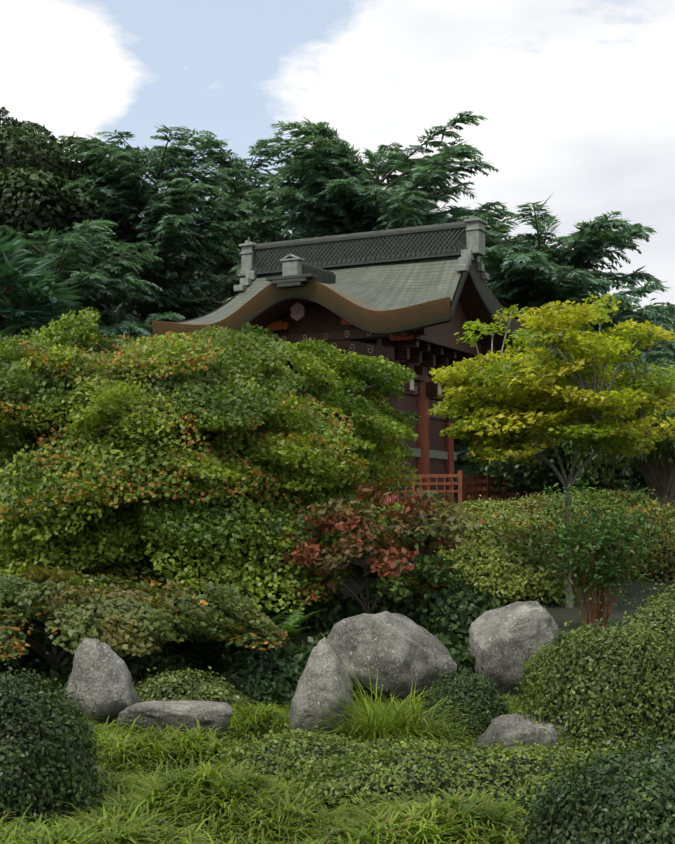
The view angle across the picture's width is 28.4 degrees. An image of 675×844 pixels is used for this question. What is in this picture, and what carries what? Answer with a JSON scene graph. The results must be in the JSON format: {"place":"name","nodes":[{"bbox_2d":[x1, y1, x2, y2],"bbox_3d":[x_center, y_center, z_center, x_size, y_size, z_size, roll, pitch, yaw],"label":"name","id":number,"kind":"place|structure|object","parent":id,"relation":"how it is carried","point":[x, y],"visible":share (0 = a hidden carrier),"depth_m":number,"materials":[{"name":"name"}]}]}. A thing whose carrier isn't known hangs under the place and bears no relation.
{"place":"outdoors","nodes":[
{"label":"outdoors","id":0,"kind":"place"},
{"bbox_2d":[0,678,535,843],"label":"mondo grass","id":1,"kind":"structure","parent":0,"point":[135,808],"depth_m":7.22,"materials":[{"name":"green plant"}]},
{"bbox_2d":[0,0,674,330],"label":"sky","id":2,"kind":"structure","parent":0,"point":[577,97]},
{"bbox_2d":[37,527,674,843],"bbox_3d":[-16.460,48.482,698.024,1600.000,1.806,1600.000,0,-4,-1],"label":"ground","id":3,"kind":"structure","parent":0,"point":[560,615],"depth_m":17.26,"materials":[{"name":"soil"}]},
{"bbox_2d":[0,620,101,688],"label":"shrub","id":4,"kind":"object","parent":3,"relation":"on","point":[40,635],"depth_m":12.40,"materials":[{"name":"green plant"}]},
{"bbox_2d":[0,652,113,828],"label":"clipped shrub","id":5,"kind":"object","parent":3,"relation":"on","point":[80,766],"depth_m":7.45,"materials":[{"name":"green plant"}]},
{"bbox_2d":[0,229,135,487],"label":"pine tree","id":6,"kind":"object","parent":3,"relation":"on","point":[10,269],"depth_m":20.53,"materials":[{"name":"green plant"}]},
{"bbox_2d":[0,107,142,325],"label":"broadleaf tree","id":7,"kind":"object","parent":3,"relation":"on","point":[15,131],"depth_m":49.18,"materials":[{"name":"green plant"}]},
{"bbox_2d":[0,217,163,349],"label":"cedar tree","id":8,"kind":"object","parent":3,"relation":"on","point":[129,323],"depth_m":42.83,"materials":[{"name":"green plant"}]},
{"bbox_2d":[65,637,139,726],"bbox_3d":[-1.876,2.204,10.663,0.597,0.962,0.505,2,-4,-29],"label":"rock","id":9,"kind":"object","parent":3,"relation":"on","point":[100,674],"visible":0.6,"depth_m":10.49,"materials":[{"name":"stone"}]},
{"bbox_2d":[55,130,190,336],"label":"cedar tree","id":10,"kind":"object","parent":3,"relation":"on","point":[118,303],"depth_m":53.59,"materials":[{"name":"green plant"}]},
{"bbox_2d":[43,643,211,695],"bbox_3d":[-1.886,2.471,12.050,1.593,1.086,1.308,0,-4,-1],"label":"shrub","id":11,"kind":"object","parent":3,"relation":"on","point":[161,660],"depth_m":11.86,"materials":[{"name":"green plant"}]},
{"bbox_2d":[105,222,175,315],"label":"tree","id":12,"kind":"object","parent":3,"relation":"on","point":[132,313],"depth_m":75.22,"materials":[{"name":"green plant"}]},
{"bbox_2d":[0,563,289,681],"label":"low maple tree","id":13,"kind":"object","parent":3,"relation":"on","point":[108,609],"depth_m":11.78,"materials":[{"name":"green plant"}]},
{"bbox_2d":[34,124,273,347],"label":"cedar tree","id":14,"kind":"object","parent":3,"relation":"on","point":[108,172],"depth_m":49.21,"materials":[{"name":"green plant"}]},
{"bbox_2d":[117,701,232,741],"bbox_3d":[-1.231,2.287,10.142,0.887,0.310,0.533,0,-4,-1],"label":"rock slab","id":15,"kind":"object","parent":3,"relation":"on","point":[162,714],"visible":0.6,"depth_m":9.96,"materials":[{"name":"stone"}]},
{"bbox_2d":[132,667,256,712],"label":"shrub","id":16,"kind":"object","parent":3,"relation":"on","point":[221,689],"depth_m":11.09,"materials":[{"name":"green plant"}]},
{"bbox_2d":[156,629,255,675],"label":"shrub","id":17,"kind":"object","parent":3,"relation":"on","point":[189,645],"depth_m":12.53,"materials":[{"name":"green plant"}]},
{"bbox_2d":[126,184,293,315],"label":"tree","id":18,"kind":"object","parent":3,"relation":"on","point":[199,275],"depth_m":71.60,"materials":[{"name":"green plant"}]},
{"bbox_2d":[0,306,420,611],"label":"tree","id":19,"kind":"object","parent":3,"relation":"on","point":[68,463],"depth_m":15.36,"materials":[{"name":"green plant"}]},
{"bbox_2d":[135,134,320,307],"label":"cedar tree","id":20,"kind":"object","parent":3,"relation":"on","point":[243,170],"depth_m":56.78,"materials":[{"name":"green plant"}]},
{"bbox_2d":[150,583,324,644],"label":"fern plants","id":21,"kind":"object","parent":3,"relation":"on","point":[290,622],"visible":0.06,"depth_m":14.59,"materials":[{"name":"green plant"}]},
{"bbox_2d":[212,647,309,708],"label":"hedge shrub","id":22,"kind":"object","parent":3,"relation":"on","point":[287,667],"depth_m":11.88,"materials":[{"name":"green plant"}]},
{"bbox_2d":[217,723,392,786],"bbox_3d":[-0.236,2.231,8.758,1.283,0.522,1.274,0,-4,-1],"label":"groundcover shrub","id":23,"kind":"object","parent":3,"relation":"on","point":[327,739],"depth_m":8.57,"materials":[{"name":"green plant"}]},
{"bbox_2d":[258,576,351,633],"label":"shrub","id":24,"kind":"object","parent":3,"relation":"on","point":[336,606],"depth_m":15.35,"materials":[{"name":"green plant"}]},
{"bbox_2d":[270,636,356,697],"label":"shrub","id":25,"kind":"object","parent":3,"relation":"on","point":[291,648],"depth_m":12.55,"materials":[{"name":"green plant"}]},
{"bbox_2d":[298,622,333,653],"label":"shrub","id":26,"kind":"object","parent":3,"relation":"on","point":[319,637],"depth_m":13.14,"materials":[{"name":"green plant"}]},
{"bbox_2d":[289,637,352,737],"bbox_3d":[-0.122,2.178,10.187,0.490,1.055,0.604,0,-4,-1],"label":"rock","id":27,"kind":"object","parent":3,"relation":"on","point":[324,664],"visible":0.52,"depth_m":10.03,"materials":[{"name":"stone"}]},
{"bbox_2d":[296,518,394,539],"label":"shrub","id":28,"kind":"object","parent":3,"relation":"on","point":[385,529],"depth_m":20.22,"materials":[{"name":"plant"}]},
{"bbox_2d":[151,215,550,511],"bbox_3d":[0.553,-1.242,35.087,8.900,7.712,7.500,-2,-4,28],"label":"japanese gateway","id":29,"kind":"object","parent":3,"relation":"on","point":[414,299],"visible":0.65,"depth_m":33.67,"materials":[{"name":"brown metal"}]},
{"bbox_2d":[247,201,501,289],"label":"tree","id":30,"kind":"object","parent":3,"relation":"on","point":[296,233],"depth_m":72.03,"materials":[{"name":"green plant"}]},
{"bbox_2d":[271,479,484,613],"bbox_3d":[0.404,1.629,15.259,2.511,1.976,1.716,0,-4,-1],"label":"maple","id":31,"kind":"object","parent":3,"relation":"on","point":[408,563],"depth_m":15.00,"materials":[{"name":"red plant"}]},
{"bbox_2d":[222,111,535,474],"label":"cedar tree","id":32,"kind":"object","parent":3,"relation":"on","point":[297,202],"depth_m":44.99,"materials":[{"name":"green plant"}]},
{"bbox_2d":[339,578,428,620],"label":"shrub","id":33,"kind":"object","parent":3,"relation":"on","point":[354,608],"depth_m":15.34,"materials":[{"name":"plant"}]},
{"bbox_2d":[281,651,490,746],"bbox_3d":[0.382,2.152,9.915,1.861,0.791,1.647,3,-5,-35],"label":"tall grass clump","id":34,"kind":"object","parent":3,"relation":"on","point":[372,726],"visible":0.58,"depth_m":9.78,"materials":[{"name":"green plant"}]},
{"bbox_2d":[326,611,456,703],"bbox_3d":[0.504,2.276,12.451,1.279,1.013,0.862,2,-4,-24],"label":"rock","id":35,"kind":"object","parent":3,"relation":"on","point":[402,652],"visible":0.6,"depth_m":12.14,"materials":[{"name":"stone"}]},
{"bbox_2d":[375,504,430,525],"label":"shrub","id":36,"kind":"object","parent":3,"relation":"on","point":[396,510],"depth_m":21.46,"materials":[{"name":"green plant"}]},
{"bbox_2d":[344,733,472,754],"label":"groundcover shrub","id":37,"kind":"object","parent":3,"relation":"on","point":[384,742],"depth_m":9.29,"materials":[{"name":"green plant"}]},
{"bbox_2d":[335,531,482,578],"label":"shrub","id":38,"kind":"object","parent":3,"relation":"on","point":[357,570],"depth_m":18.31,"materials":[{"name":"plant"}]},
{"bbox_2d":[381,498,462,509],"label":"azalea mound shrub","id":39,"kind":"object","parent":3,"relation":"on","point":[398,506],"depth_m":25.72,"materials":[{"name":"green plant"}]},
{"bbox_2d":[385,500,482,516],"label":"shrub","id":40,"kind":"object","parent":3,"relation":"on","point":[472,510],"depth_m":22.17,"materials":[{"name":"green plant"}]},
{"bbox_2d":[276,737,611,819],"bbox_3d":[0.866,2.227,7.967,2.548,0.649,1.404,0,-4,-1],"label":"groundcover shrub","id":41,"kind":"object","parent":3,"relation":"on","point":[538,753],"depth_m":7.75,"materials":[{"name":"green plant"}]},
{"bbox_2d":[437,634,474,674],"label":"shrub","id":42,"kind":"object","parent":3,"relation":"on","point":[457,654],"depth_m":12.83,"materials":[{"name":"green plant"}]},
{"bbox_2d":[409,573,503,647],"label":"shrub","id":43,"kind":"object","parent":3,"relation":"on","point":[443,600],"depth_m":14.74,"materials":[{"name":"green plant"}]},
{"bbox_2d":[391,511,530,545],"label":"shrub","id":44,"kind":"object","parent":3,"relation":"on","point":[492,522],"depth_m":19.48,"materials":[{"name":"green plant"}]},
{"bbox_2d":[414,664,513,741],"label":"clipped ball shrub","id":45,"kind":"object","parent":3,"relation":"on","point":[456,682],"depth_m":10.54,"materials":[{"name":"green plant"}]},
{"bbox_2d":[425,197,517,470],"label":"cedar tree","id":46,"kind":"object","parent":3,"relation":"on","point":[497,219],"depth_m":57.99,"materials":[{"name":"green plant"}]},
{"bbox_2d":[388,532,589,606],"bbox_3d":[2.027,2.182,17.718,2.744,1.443,2.260,0,-4,-1],"label":"shrub","id":47,"kind":"object","parent":3,"relation":"on","point":[520,584],"depth_m":17.08,"materials":[{"name":"green plant"}]},
{"bbox_2d":[458,495,524,515],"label":"shrub","id":48,"kind":"object","parent":3,"relation":"on","point":[485,503],"depth_m":22.43,"materials":[{"name":"green plant"}]},
{"bbox_2d":[460,738,550,752],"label":"groundcover shrub","id":49,"kind":"object","parent":3,"relation":"on","point":[480,746],"depth_m":9.04,"materials":[{"name":"green plant"}]},
{"bbox_2d":[467,601,558,695],"bbox_3d":[1.699,2.259,12.880,0.835,1.041,0.653,1,-4,-10],"label":"rock block","id":50,"kind":"object","parent":3,"relation":"on","point":[499,646],"visible":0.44,"depth_m":12.61,"materials":[{"name":"stone"}]},
{"bbox_2d":[464,506,561,529],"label":"shrub","id":51,"kind":"object","parent":3,"relation":"on","point":[506,514],"depth_m":20.60,"materials":[{"name":"green plant"}]},
{"bbox_2d":[468,713,572,752],"bbox_3d":[1.422,2.198,9.103,1.113,0.381,0.735,0,-4,-1],"label":"rock slab","id":52,"kind":"object","parent":3,"relation":"on","point":[507,729],"visible":0.27,"depth_m":8.87,"materials":[{"name":"stone"}]},
{"bbox_2d":[490,234,584,285],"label":"tree","id":53,"kind":"object","parent":3,"relation":"on","point":[520,236],"depth_m":78.60,"materials":[{"name":"green plant"}]},
{"bbox_2d":[509,626,578,712],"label":"shrub","id":54,"kind":"object","parent":3,"relation":"on","point":[527,669],"depth_m":11.61,"materials":[{"name":"green plant"}]},
{"bbox_2d":[488,486,604,513],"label":"shrub","id":55,"kind":"object","parent":3,"relation":"on","point":[520,503],"depth_m":22.04,"materials":[{"name":"green plant"}]},
{"bbox_2d":[428,293,674,607],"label":"yellow maple tree","id":56,"kind":"object","parent":3,"relation":"on","point":[543,398],"depth_m":16.75,"materials":[{"name":"plant"}]},
{"bbox_2d":[474,422,631,498],"bbox_3d":[5.226,1.243,30.845,4.040,3.038,4.240,0,-4,-1],"label":"shrub","id":57,"kind":"object","parent":3,"relation":"on","point":[495,464],"depth_m":29.94,"materials":[{"name":"green plant"}]},
{"bbox_2d":[488,521,630,582],"bbox_3d":[2.962,2.133,19.336,2.457,1.424,2.041,0,-4,-1],"label":"shrub","id":58,"kind":"object","parent":3,"relation":"on","point":[519,532],"depth_m":18.98,"materials":[{"name":"green plant"}]},
{"bbox_2d":[454,197,674,503],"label":"cedar tree","id":59,"kind":"object","parent":3,"relation":"on","point":[512,275],"depth_m":39.63,"materials":[{"name":"green plant"}]},
{"bbox_2d":[501,735,654,759],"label":"groundcover shrub","id":60,"kind":"object","parent":3,"relation":"on","point":[567,750],"depth_m":8.54,"materials":[{"name":"green plant"}]},
{"bbox_2d":[544,618,625,645],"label":"shrub","id":61,"kind":"object","parent":3,"relation":"on","point":[559,633],"visible":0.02,"depth_m":12.76,"materials":[{"name":"green plant"}]},
{"bbox_2d":[504,714,674,843],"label":"clipped shrub","id":62,"kind":"object","parent":3,"relation":"on","point":[544,809],"depth_m":5.55,"materials":[{"name":"green plant"}]},
{"bbox_2d":[515,734,671,802],"bbox_3d":[1.872,2.225,7.711,2.185,0.779,1.361,0,-4,-1],"label":"groundcover shrub","id":63,"kind":"object","parent":3,"relation":"on","point":[575,758],"visible":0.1,"depth_m":7.72,"materials":[{"name":"green plant"}]},
{"bbox_2d":[513,597,674,752],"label":"shrub","id":64,"kind":"object","parent":3,"relation":"on","point":[613,641],"depth_m":8.86,"materials":[{"name":"green plant"}]},
{"bbox_2d":[514,474,674,630],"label":"cane shrub","id":65,"kind":"object","parent":3,"relation":"on","point":[610,570],"depth_m":15.53,"materials":[{"name":"green plant"}]},
{"bbox_2d":[516,357,674,491],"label":"tree","id":66,"kind":"object","parent":3,"relation":"on","point":[641,364],"depth_m":29.23,"materials":[{"name":"green plant"}]},
{"bbox_2d":[533,487,668,532],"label":"shrub","id":67,"kind":"object","parent":3,"relation":"on","point":[617,499],"depth_m":20.66,"materials":[{"name":"green plant"}]},
{"bbox_2d":[549,486,674,508],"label":"hedge","id":68,"kind":"object","parent":3,"relation":"on","point":[641,497],"depth_m":22.57,"materials":[{"name":"green plant"}]},
{"bbox_2d":[557,379,674,507],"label":"tree","id":69,"kind":"object","parent":3,"relation":"on","point":[668,447],"depth_m":20.82,"materials":[{"name":"green plant"}]},
{"bbox_2d":[567,380,674,500],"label":"shrub","id":70,"kind":"object","parent":3,"relation":"on","point":[601,477],"depth_m":25.32,"materials":[{"name":"green plant"}]},
{"bbox_2d":[580,489,674,582],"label":"shrub","id":71,"kind":"object","parent":3,"relation":"on","point":[671,523],"depth_m":19.05,"materials":[{"name":"green plant"}]},
{"bbox_2d":[607,300,674,496],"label":"cedar tree","id":72,"kind":"object","parent":3,"relation":"on","point":[663,308],"depth_m":52.33,"materials":[{"name":"green plant"}]},
{"bbox_2d":[615,572,674,662],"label":"shrub","id":73,"kind":"object","parent":3,"relation":"on","point":[651,609],"depth_m":10.15,"materials":[{"name":"green plant"}]},
{"bbox_2d":[636,302,674,365],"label":"tree","id":74,"kind":"object","parent":3,"relation":"on","point":[663,303],"depth_m":59.30,"materials":[{"name":"green plant"}]},
{"bbox_2d":[454,267,671,503],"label":"tree","id":75,"kind":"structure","parent":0,"point":[463,446],"depth_m":53.21,"materials":[{"name":"green plant"}]}
]}

